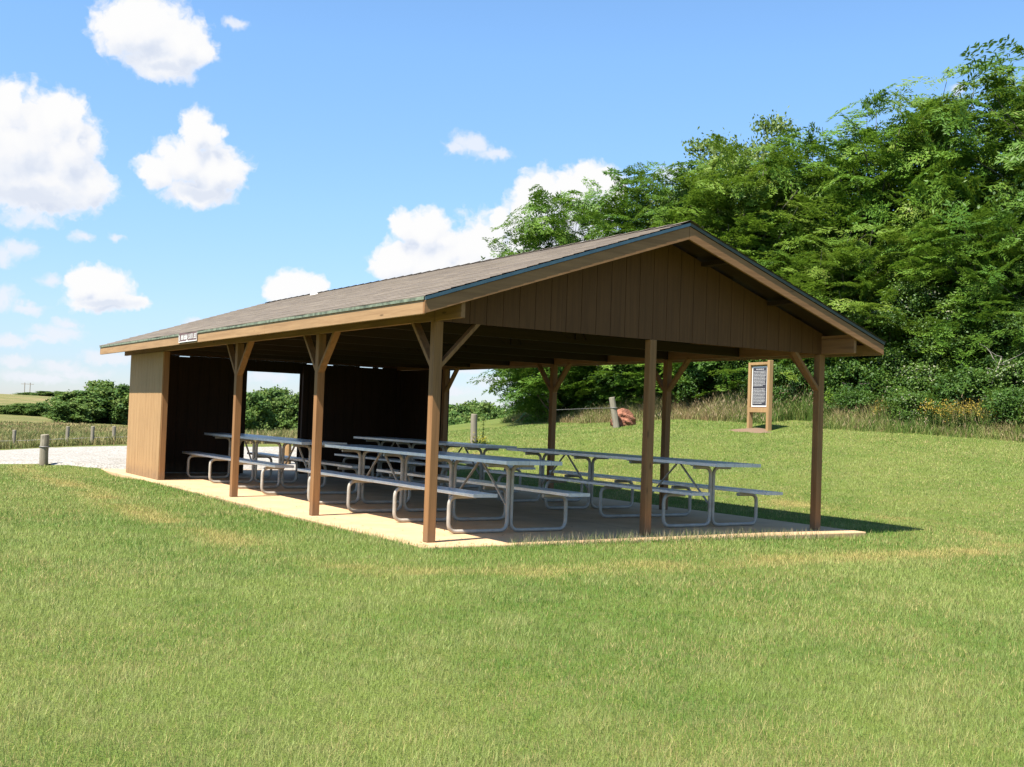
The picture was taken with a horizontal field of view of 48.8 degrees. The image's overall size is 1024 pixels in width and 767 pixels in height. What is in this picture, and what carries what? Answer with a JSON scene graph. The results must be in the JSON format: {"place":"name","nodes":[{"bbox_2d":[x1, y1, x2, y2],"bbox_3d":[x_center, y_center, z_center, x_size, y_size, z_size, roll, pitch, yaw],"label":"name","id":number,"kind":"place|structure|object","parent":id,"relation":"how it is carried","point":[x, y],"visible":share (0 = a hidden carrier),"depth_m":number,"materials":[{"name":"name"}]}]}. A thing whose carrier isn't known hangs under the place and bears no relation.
{"place":"outdoors","nodes":[
{"label":"outdoors","id":0,"kind":"place"},
{"bbox_2d":[0,446,296,469],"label":"gravel road","id":1,"kind":"structure","parent":0,"point":[108,457],"depth_m":25.41,"materials":[{"name":"grey gravel"}]},
{"bbox_2d":[0,394,1023,766],"bbox_3d":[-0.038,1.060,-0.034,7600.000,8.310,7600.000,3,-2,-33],"label":"ground","id":2,"kind":"structure","parent":0,"point":[424,626],"depth_m":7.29,"materials":[{"name":"green plant"}]},
{"bbox_2d":[0,404,11,413],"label":"field tree","id":3,"kind":"object","parent":2,"relation":"on","point":[2,407],"visible":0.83,"depth_m":148.89,"materials":[{"name":"green plant"}]},
{"bbox_2d":[0,403,24,414],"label":"field tree","id":4,"kind":"object","parent":2,"relation":"on","point":[16,408],"visible":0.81,"depth_m":148.93,"materials":[{"name":"green plant"}]},
{"bbox_2d":[12,430,16,442],"bbox_3d":[-14.546,1.665,33.007,0.118,0.624,0.110,3,-2,-33],"label":"fence post","id":5,"kind":"object","parent":2,"relation":"on","point":[14,435],"visible":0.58,"depth_m":32.97,"materials":[{"name":"grey wood"}]},
{"bbox_2d":[12,392,36,395],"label":"field tree","id":6,"kind":"object","parent":2,"relation":"on","point":[26,393],"visible":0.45,"depth_m":596.94,"materials":[{"name":"green plant"}]},
{"bbox_2d":[20,403,37,415],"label":"field tree","id":7,"kind":"object","parent":2,"relation":"on","point":[23,412],"visible":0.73,"depth_m":149.02,"materials":[{"name":"green plant"}]},
{"bbox_2d":[24,402,51,416],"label":"field tree","id":8,"kind":"object","parent":2,"relation":"on","point":[40,409],"visible":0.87,"depth_m":148.99,"materials":[{"name":"green plant"}]},
{"bbox_2d":[39,434,49,465],"bbox_3d":[-9.116,1.342,22.013,0.201,0.711,0.201,3,-2,-33],"label":"fence post","id":9,"kind":"object","parent":2,"relation":"on","point":[44,446],"visible":0.84,"depth_m":21.95,"materials":[{"name":"wood"}]},
{"bbox_2d":[31,391,58,396],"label":"field tree","id":10,"kind":"object","parent":2,"relation":"on","point":[45,393],"visible":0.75,"depth_m":516.99,"materials":[{"name":"green plant"}]},
{"bbox_2d":[65,426,69,443],"bbox_3d":[-12.987,1.582,33.007,0.123,0.663,0.112,3,-2,-33],"label":"fence post","id":11,"kind":"object","parent":2,"relation":"on","point":[67,431],"visible":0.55,"depth_m":32.97,"materials":[{"name":"grey wood"}]},
{"bbox_2d":[41,399,94,422],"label":"field tree","id":12,"kind":"object","parent":2,"relation":"on","point":[68,411],"visible":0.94,"depth_m":123.80,"materials":[{"name":"green plant"}]},
{"bbox_2d":[42,388,114,422],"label":"field tree","id":13,"kind":"object","parent":2,"relation":"on","point":[85,397],"visible":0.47,"depth_m":128.96,"materials":[{"name":"green plant"}]},
{"bbox_2d":[90,426,94,442],"bbox_3d":[-12.261,1.566,33.008,0.120,0.641,0.115,3,-2,-33],"label":"fence post","id":14,"kind":"object","parent":2,"relation":"on","point":[92,432],"visible":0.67,"depth_m":32.97,"materials":[{"name":"grey wood"}]},
{"bbox_2d":[84,379,118,422],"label":"field tree","id":15,"kind":"object","parent":2,"relation":"on","point":[108,387],"visible":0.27,"depth_m":134.16,"materials":[{"name":"green plant"}]},
{"bbox_2d":[112,426,115,437],"bbox_3d":[-11.631,1.558,33.007,0.123,0.624,0.112,3,-2,-33],"label":"fence post","id":16,"kind":"object","parent":2,"relation":"on","point":[113,430],"visible":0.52,"depth_m":32.97,"materials":[{"name":"grey wood"}]},
{"bbox_2d":[105,383,129,424],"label":"field tree","id":17,"kind":"object","parent":2,"relation":"on","point":[119,407],"visible":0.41,"depth_m":130.60,"materials":[{"name":"green plant"}]},
{"bbox_2d":[0,420,297,448],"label":"field grass","id":18,"kind":"structure","parent":2,"relation":"on","point":[32,432],"depth_m":38.27,"materials":[{"name":"green plant"}]},
{"bbox_2d":[245,392,278,431],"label":"field tree","id":19,"kind":"object","parent":2,"relation":"on","point":[257,404],"visible":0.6,"depth_m":119.08,"materials":[{"name":"green plant"}]},
{"bbox_2d":[253,384,296,432],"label":"field tree","id":20,"kind":"object","parent":2,"relation":"on","point":[276,401],"visible":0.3,"depth_m":124.08,"materials":[{"name":"green plant"}]},
{"bbox_2d":[273,392,298,431],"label":"field tree","id":21,"kind":"object","parent":2,"relation":"on","point":[293,404],"visible":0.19,"depth_m":124.07,"materials":[{"name":"green plant"}]},
{"bbox_2d":[284,444,290,463],"bbox_3d":[-5.169,1.607,26.004,0.150,0.725,0.150,2,-2,12],"label":"fence post","id":22,"kind":"object","parent":2,"relation":"on","point":[287,449],"visible":0.23,"depth_m":25.93,"materials":[{"name":"brown wood"}]},
{"bbox_2d":[279,387,295,397],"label":"field tree","id":23,"kind":"object","parent":2,"relation":"on","point":[285,391],"visible":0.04,"depth_m":134.46,"materials":[{"name":"green plant"}]},
{"bbox_2d":[449,404,470,414],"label":"field tree","id":24,"kind":"object","parent":2,"relation":"on","point":[461,409],"visible":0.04,"depth_m":169.24,"materials":[{"name":"green plant"}]},
{"bbox_2d":[448,411,472,425],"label":"field tree","id":25,"kind":"object","parent":2,"relation":"on","point":[453,415],"visible":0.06,"depth_m":119.51,"materials":[{"name":"green plant"}]},
{"bbox_2d":[456,398,481,409],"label":"field tree","id":26,"kind":"object","parent":2,"relation":"on","point":[472,403],"visible":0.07,"depth_m":174.52,"materials":[{"name":"green plant"}]},
{"bbox_2d":[454,411,491,424],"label":"field tree","id":27,"kind":"object","parent":2,"relation":"on","point":[466,419],"visible":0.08,"depth_m":114.24,"materials":[{"name":"green plant"}]},
{"bbox_2d":[470,414,476,442],"bbox_3d":[-0.911,1.145,27.007,0.177,0.837,0.161,3,-2,-33],"label":"fence post","id":28,"kind":"object","parent":2,"relation":"on","point":[473,433],"visible":0.66,"depth_m":26.94,"materials":[{"name":"beige wood"}]},
{"bbox_2d":[469,432,487,443],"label":"yellow weed","id":29,"kind":"object","parent":2,"relation":"on","point":[482,441],"visible":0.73,"depth_m":26.87,"materials":[{"name":"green plant"}]},
{"bbox_2d":[103,469,865,549],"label":"concrete slab","id":30,"kind":"structure","parent":2,"relation":"on","point":[538,513],"depth_m":14.75,"materials":[{"name":"beige concrete"}]},
{"bbox_2d":[182,433,369,494],"bbox_3d":[-4.059,1.294,18.765,1.573,0.803,4.762,3,-2,-32],"label":"picnic table","id":31,"kind":"object","parent":30,"relation":"on","point":[254,462],"visible":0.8,"depth_m":18.24,"materials":[{"name":"metal"}]},
{"bbox_2d":[334,436,535,492],"bbox_3d":[-1.533,1.435,20.378,1.573,0.803,4.762,3,-2,-33],"label":"picnic table","id":32,"kind":"object","parent":30,"relation":"on","point":[413,464],"visible":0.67,"depth_m":19.87,"materials":[{"name":"metal"}]},
{"bbox_2d":[297,444,589,533],"bbox_3d":[-1.058,1.251,14.067,1.573,0.803,4.762,3,-2,-33],"label":"picnic table","id":33,"kind":"object","parent":30,"relation":"on","point":[508,487],"visible":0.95,"depth_m":13.48,"materials":[{"name":"metal"}]},
{"bbox_2d":[99,220,885,541],"bbox_3d":[-1.644,0.010,17.756,6.481,3.477,13.120,3,-2,-33],"label":"picnic shelter","id":34,"kind":"object","parent":30,"relation":"on","point":[671,294],"visible":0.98,"depth_m":14.11,"materials":[{"name":"brown wood"}]},
{"bbox_2d":[178,331,197,342],"bbox_3d":[-4.809,-0.693,16.761,0.009,0.144,0.910,3,-2,-33],"label":"name board","id":35,"kind":"object","parent":34,"relation":"attached to","point":[187,336],"visible":1,"depth_m":16.75,"materials":[{"name":"white paint"}]},
{"bbox_2d":[484,448,782,527],"bbox_3d":[1.468,1.393,15.680,1.573,0.803,4.762,3,-2,-32],"label":"picnic table","id":36,"kind":"object","parent":30,"relation":"on","point":[675,490],"visible":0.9,"depth_m":15.11,"materials":[{"name":"metal"}]},
{"bbox_2d":[470,400,499,415],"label":"field tree","id":37,"kind":"object","parent":2,"relation":"on","point":[486,407],"visible":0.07,"depth_m":169.30,"materials":[{"name":"green plant"}]},
{"bbox_2d":[155,482,829,546],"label":"fringe grass","id":38,"kind":"structure","parent":2,"relation":"on","point":[632,537],"depth_m":12.44,"materials":[{"name":"green plant"}]},
{"bbox_2d":[485,406,512,419],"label":"field tree","id":39,"kind":"object","parent":2,"relation":"on","point":[497,412],"visible":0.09,"depth_m":159.13,"materials":[{"name":"green plant"}]},
{"bbox_2d":[504,405,519,415],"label":"field tree","id":40,"kind":"object","parent":2,"relation":"on","point":[511,411],"depth_m":138.89,"materials":[{"name":"green plant"}]},
{"bbox_2d":[494,375,575,413],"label":"broadleaf bush","id":41,"kind":"object","parent":2,"relation":"on","point":[509,389],"depth_m":39.81,"materials":[{"name":"green plant"}]},
{"bbox_2d":[467,177,623,423],"bbox_3d":[1.478,-2.603,38.816,6.744,9.343,7.514,1,-2,31],"label":"locust tree","id":42,"kind":"object","parent":2,"relation":"on","point":[536,234],"visible":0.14,"depth_m":38.01,"materials":[{"name":"green plant"}]},
{"bbox_2d":[492,366,623,418],"bbox_3d":[1.587,-0.987,36.727,5.331,5.084,5.358,4,-2,-41],"label":"locust tree","id":43,"kind":"object","parent":2,"relation":"on","point":[531,386],"visible":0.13,"depth_m":35.94,"materials":[{"name":"green plant"}]},
{"bbox_2d":[548,373,622,414],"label":"broadleaf bush","id":44,"kind":"object","parent":2,"relation":"on","point":[566,398],"visible":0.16,"depth_m":36.17,"materials":[{"name":"green plant"}]},
{"bbox_2d":[559,397,619,427],"bbox_3d":[1.926,0.791,30.084,1.924,0.924,0.206,2,-2,5],"label":"fence post","id":45,"kind":"object","parent":2,"relation":"on","point":[614,414],"visible":0.84,"depth_m":29.95,"materials":[{"name":"wood"}]},
{"bbox_2d":[561,364,660,409],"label":"broadleaf bush","id":46,"kind":"object","parent":2,"relation":"on","point":[595,394],"visible":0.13,"depth_m":34.95,"materials":[{"name":"green plant"}]},
{"bbox_2d":[610,408,635,426],"bbox_3d":[3.008,0.969,30.586,0.712,0.602,0.694,2,-2,5],"label":"boulder","id":47,"kind":"object","parent":2,"relation":"on","point":[626,417],"visible":0.6,"depth_m":30.33,"materials":[{"name":"red stone"}]},
{"bbox_2d":[533,155,749,414],"bbox_3d":[4.774,-2.986,37.356,8.318,9.250,8.161,2,-2,-1],"label":"locust tree","id":48,"kind":"object","parent":2,"relation":"on","point":[627,210],"visible":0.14,"depth_m":35.92,"materials":[{"name":"green plant"}]},
{"bbox_2d":[561,361,747,408],"bbox_3d":[4.469,-1.284,34.489,6.185,5.450,6.891,2,-2,6],"label":"locust tree","id":49,"kind":"object","parent":2,"relation":"on","point":[638,374],"visible":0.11,"depth_m":33.89,"materials":[{"name":"green plant"}]},
{"bbox_2d":[616,362,718,407],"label":"broadleaf bush","id":50,"kind":"object","parent":2,"relation":"on","point":[635,382],"visible":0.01,"depth_m":33.48,"materials":[{"name":"green plant"}]},
{"bbox_2d":[620,126,762,235],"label":"pale leaved tree","id":51,"kind":"object","parent":2,"relation":"on","point":[701,146],"visible":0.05,"depth_m":40.73,"materials":[{"name":"green plant"}]},
{"bbox_2d":[671,359,779,405],"bbox_3d":[6.211,-0.560,32.783,4.003,3.169,4.376,1,-2,34],"label":"broadleaf bush","id":52,"kind":"object","parent":2,"relation":"on","point":[690,388],"visible":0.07,"depth_m":31.69,"materials":[{"name":"green plant"}]},
{"bbox_2d":[628,133,854,392],"bbox_3d":[6.710,-2.858,34.946,9.132,8.930,9.144,1,-2,30],"label":"locust tree","id":53,"kind":"object","parent":2,"relation":"on","point":[738,192],"visible":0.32,"depth_m":33.50,"materials":[{"name":"green plant"}]},
{"bbox_2d":[730,428,771,432],"bbox_3d":[5.648,1.118,26.714,0.995,0.151,1.246,2,-2,-6],"label":"soil patch","id":54,"kind":"object","parent":2,"relation":"on","point":[756,430],"visible":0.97,"depth_m":26.68,"materials":[{"name":"beige soil"}]},
{"bbox_2d":[644,247,865,400],"bbox_3d":[7.354,-1.452,33.136,6.704,5.316,6.577,3,-2,-26],"label":"locust tree","id":55,"kind":"object","parent":2,"relation":"on","point":[733,384],"visible":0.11,"depth_m":31.61,"materials":[{"name":"green plant"}]},
{"bbox_2d":[747,360,772,430],"bbox_3d":[5.929,0.333,27.028,0.110,1.760,0.830,3,-2,-25],"label":"info board","id":56,"kind":"object","parent":2,"relation":"on","point":[760,386],"visible":1,"depth_m":26.98,"materials":[{"name":"brown wood"}]},
{"bbox_2d":[500,379,1023,442],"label":"tall grass","id":57,"kind":"structure","parent":2,"relation":"on","point":[731,409],"depth_m":28.51,"materials":[{"name":"green plant"}]},
{"bbox_2d":[698,105,831,233],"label":"pale leaved tree","id":58,"kind":"object","parent":2,"relation":"on","point":[767,126],"visible":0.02,"depth_m":42.37,"materials":[{"name":"green plant"}]},
{"bbox_2d":[739,361,810,416],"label":"shrub","id":59,"kind":"object","parent":2,"relation":"on","point":[777,370],"visible":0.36,"depth_m":29.48,"materials":[{"name":"green plant"}]},
{"bbox_2d":[721,357,848,390],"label":"broadleaf bush","id":60,"kind":"object","parent":2,"relation":"on","point":[753,361],"visible":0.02,"depth_m":31.11,"materials":[{"name":"green plant"}]},
{"bbox_2d":[775,359,840,413],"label":"shrub","id":61,"kind":"object","parent":2,"relation":"on","point":[797,383],"visible":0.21,"depth_m":29.47,"materials":[{"name":"green plant"}]},
{"bbox_2d":[707,112,933,301],"bbox_3d":[10.229,-3.567,36.099,8.945,9.888,9.117,3,-2,-29],"label":"locust tree","id":62,"kind":"object","parent":2,"relation":"on","point":[806,153],"visible":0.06,"depth_m":34.68,"materials":[{"name":"green plant"}]},
{"bbox_2d":[790,208,875,295],"bbox_3d":[10.415,-2.313,36.093,6.838,6.573,6.254,2,-2,1],"label":"broadleaf bush","id":63,"kind":"object","parent":2,"relation":"on","point":[851,235],"visible":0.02,"depth_m":34.72,"materials":[{"name":"green plant"}]},
{"bbox_2d":[789,295,912,389],"bbox_3d":[9.360,-0.707,30.719,3.753,3.404,4.103,3,-2,-27],"label":"broadleaf bush","id":64,"kind":"object","parent":2,"relation":"on","point":[858,315],"visible":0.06,"depth_m":29.80,"materials":[{"name":"green plant"}]},
{"bbox_2d":[824,385,880,417],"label":"shrub","id":65,"kind":"object","parent":2,"relation":"on","point":[855,398],"visible":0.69,"depth_m":27.76,"materials":[{"name":"green plant"}]},
{"bbox_2d":[808,358,904,414],"bbox_3d":[8.731,0.192,28.952,2.253,1.973,2.231,2,-2,0],"label":"shrub","id":66,"kind":"object","parent":2,"relation":"on","point":[839,371],"visible":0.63,"depth_m":28.68,"materials":[{"name":"green plant"}]},
{"bbox_2d":[772,223,968,402],"bbox_3d":[9.703,-1.496,31.596,7.195,5.674,7.204,3,-2,-26],"label":"locust tree","id":67,"kind":"object","parent":2,"relation":"on","point":[843,258],"visible":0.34,"depth_m":30.16,"materials":[{"name":"green plant"}]},
{"bbox_2d":[734,84,1023,302],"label":"locust tree","id":68,"kind":"object","parent":2,"relation":"on","point":[925,150],"visible":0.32,"depth_m":32.99,"materials":[{"name":"green plant"}]},
{"bbox_2d":[871,399,888,418],"bbox_3d":[8.753,0.700,26.872,0.540,0.663,0.493,3,-2,-15],"label":"goldenrod","id":69,"kind":"object","parent":2,"relation":"on","point":[875,413],"visible":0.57,"depth_m":26.75,"materials":[{"name":"green plant"}]},
{"bbox_2d":[876,387,945,421],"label":"shrub","id":70,"kind":"object","parent":2,"relation":"on","point":[905,399],"visible":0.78,"depth_m":26.16,"materials":[{"name":"green plant"}]},
{"bbox_2d":[864,359,960,407],"bbox_3d":[10.115,0.267,28.514,2.499,1.792,2.219,2,-2,7],"label":"shrub","id":71,"kind":"object","parent":2,"relation":"on","point":[895,386],"visible":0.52,"depth_m":28.10,"materials":[{"name":"green plant"}]},
{"bbox_2d":[803,60,1023,308],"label":"locust tree","id":72,"kind":"object","parent":2,"relation":"on","point":[918,102],"visible":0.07,"depth_m":33.87,"materials":[{"name":"green plant"}]},
{"bbox_2d":[853,278,983,403],"bbox_3d":[10.632,-0.909,29.596,3.479,3.912,3.541,1,-2,33],"label":"broadleaf bush","id":73,"kind":"object","parent":2,"relation":"on","point":[913,298],"visible":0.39,"depth_m":28.99,"materials":[{"name":"green plant"}]},
{"bbox_2d":[828,186,1019,347],"bbox_3d":[12.307,-2.494,33.410,6.254,7.042,6.838,3,-2,-18],"label":"broadleaf bush","id":74,"kind":"object","parent":2,"relation":"on","point":[872,244],"visible":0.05,"depth_m":32.50,"materials":[{"name":"green plant"}]},
{"bbox_2d":[830,199,1023,409],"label":"locust tree","id":75,"kind":"object","parent":2,"relation":"on","point":[923,238],"visible":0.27,"depth_m":29.14,"materials":[{"name":"green plant"}]},
{"bbox_2d":[918,398,954,427],"bbox_3d":[9.467,0.691,25.404,0.889,0.845,0.856,3,-2,-33],"label":"goldenrod","id":76,"kind":"object","parent":2,"relation":"on","point":[938,413],"visible":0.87,"depth_m":25.24,"materials":[{"name":"yellow plant"}]},
{"bbox_2d":[878,34,1023,346],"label":"locust tree","id":77,"kind":"object","parent":2,"relation":"on","point":[1015,161],"visible":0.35,"depth_m":31.15,"materials":[{"name":"green plant"}]},
{"bbox_2d":[942,398,981,433],"bbox_3d":[9.945,0.717,24.990,0.887,0.814,0.867,3,-2,-33],"label":"goldenrod","id":78,"kind":"object","parent":2,"relation":"on","point":[950,419],"visible":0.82,"depth_m":24.93,"materials":[{"name":"yellow plant"}]},
{"bbox_2d":[922,359,1006,415],"bbox_3d":[10.898,0.340,27.073,2.253,1.827,2.231,3,-2,-15],"label":"shrub","id":79,"kind":"object","parent":2,"relation":"on","point":[961,381],"visible":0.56,"depth_m":26.61,"materials":[{"name":"green plant"}]},
{"bbox_2d":[912,172,1023,356],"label":"broadleaf bush","id":80,"kind":"object","parent":2,"relation":"on","point":[1011,210],"visible":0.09,"depth_m":30.95,"materials":[{"name":"green plant"}]},
{"bbox_2d":[918,191,1023,399],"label":"locust tree","id":81,"kind":"object","parent":2,"relation":"on","point":[1004,219],"visible":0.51,"depth_m":27.92,"materials":[{"name":"green plant"}]},
{"bbox_2d":[927,301,1023,404],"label":"broadleaf bush","id":82,"kind":"object","parent":2,"relation":"on","point":[998,341],"visible":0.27,"depth_m":27.76,"materials":[{"name":"green plant"}]},
{"bbox_2d":[967,398,1003,429],"bbox_3d":[10.387,0.705,24.780,0.990,0.847,0.921,3,-2,-33],"label":"goldenrod","id":83,"kind":"object","parent":2,"relation":"on","point":[983,417],"visible":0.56,"depth_m":24.66,"materials":[{"name":"yellow plant"}]},
{"bbox_2d":[972,380,1023,429],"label":"shrub","id":84,"kind":"object","parent":2,"relation":"on","point":[1004,401],"visible":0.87,"depth_m":24.34,"materials":[{"name":"green plant"}]},
{"bbox_2d":[975,344,1023,396],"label":"bare branch","id":85,"kind":"object","parent":2,"relation":"on","point":[998,365],"visible":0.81,"depth_m":26.30,"materials":[{"name":"wood"}]},
{"bbox_2d":[979,349,1023,410],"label":"shrub","id":86,"kind":"object","parent":2,"relation":"on","point":[1016,370],"visible":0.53,"depth_m":26.12,"materials":[{"name":"green plant"}]},
{"bbox_2d":[980,299,1023,386],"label":"broadleaf bush","id":87,"kind":"object","parent":2,"relation":"on","point":[1020,322],"visible":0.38,"depth_m":26.85,"materials":[{"name":"green plant"}]},
{"bbox_2d":[1014,397,1023,423],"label":"shrub","id":88,"kind":"object","parent":2,"relation":"on","point":[1021,407],"visible":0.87,"depth_m":23.92,"materials":[{"name":"green plant"}]},
{"bbox_2d":[0,0,1023,408],"label":"sky","id":89,"kind":"structure","parent":0,"point":[164,164],"materials":[{"name":"blue"}]}
]}

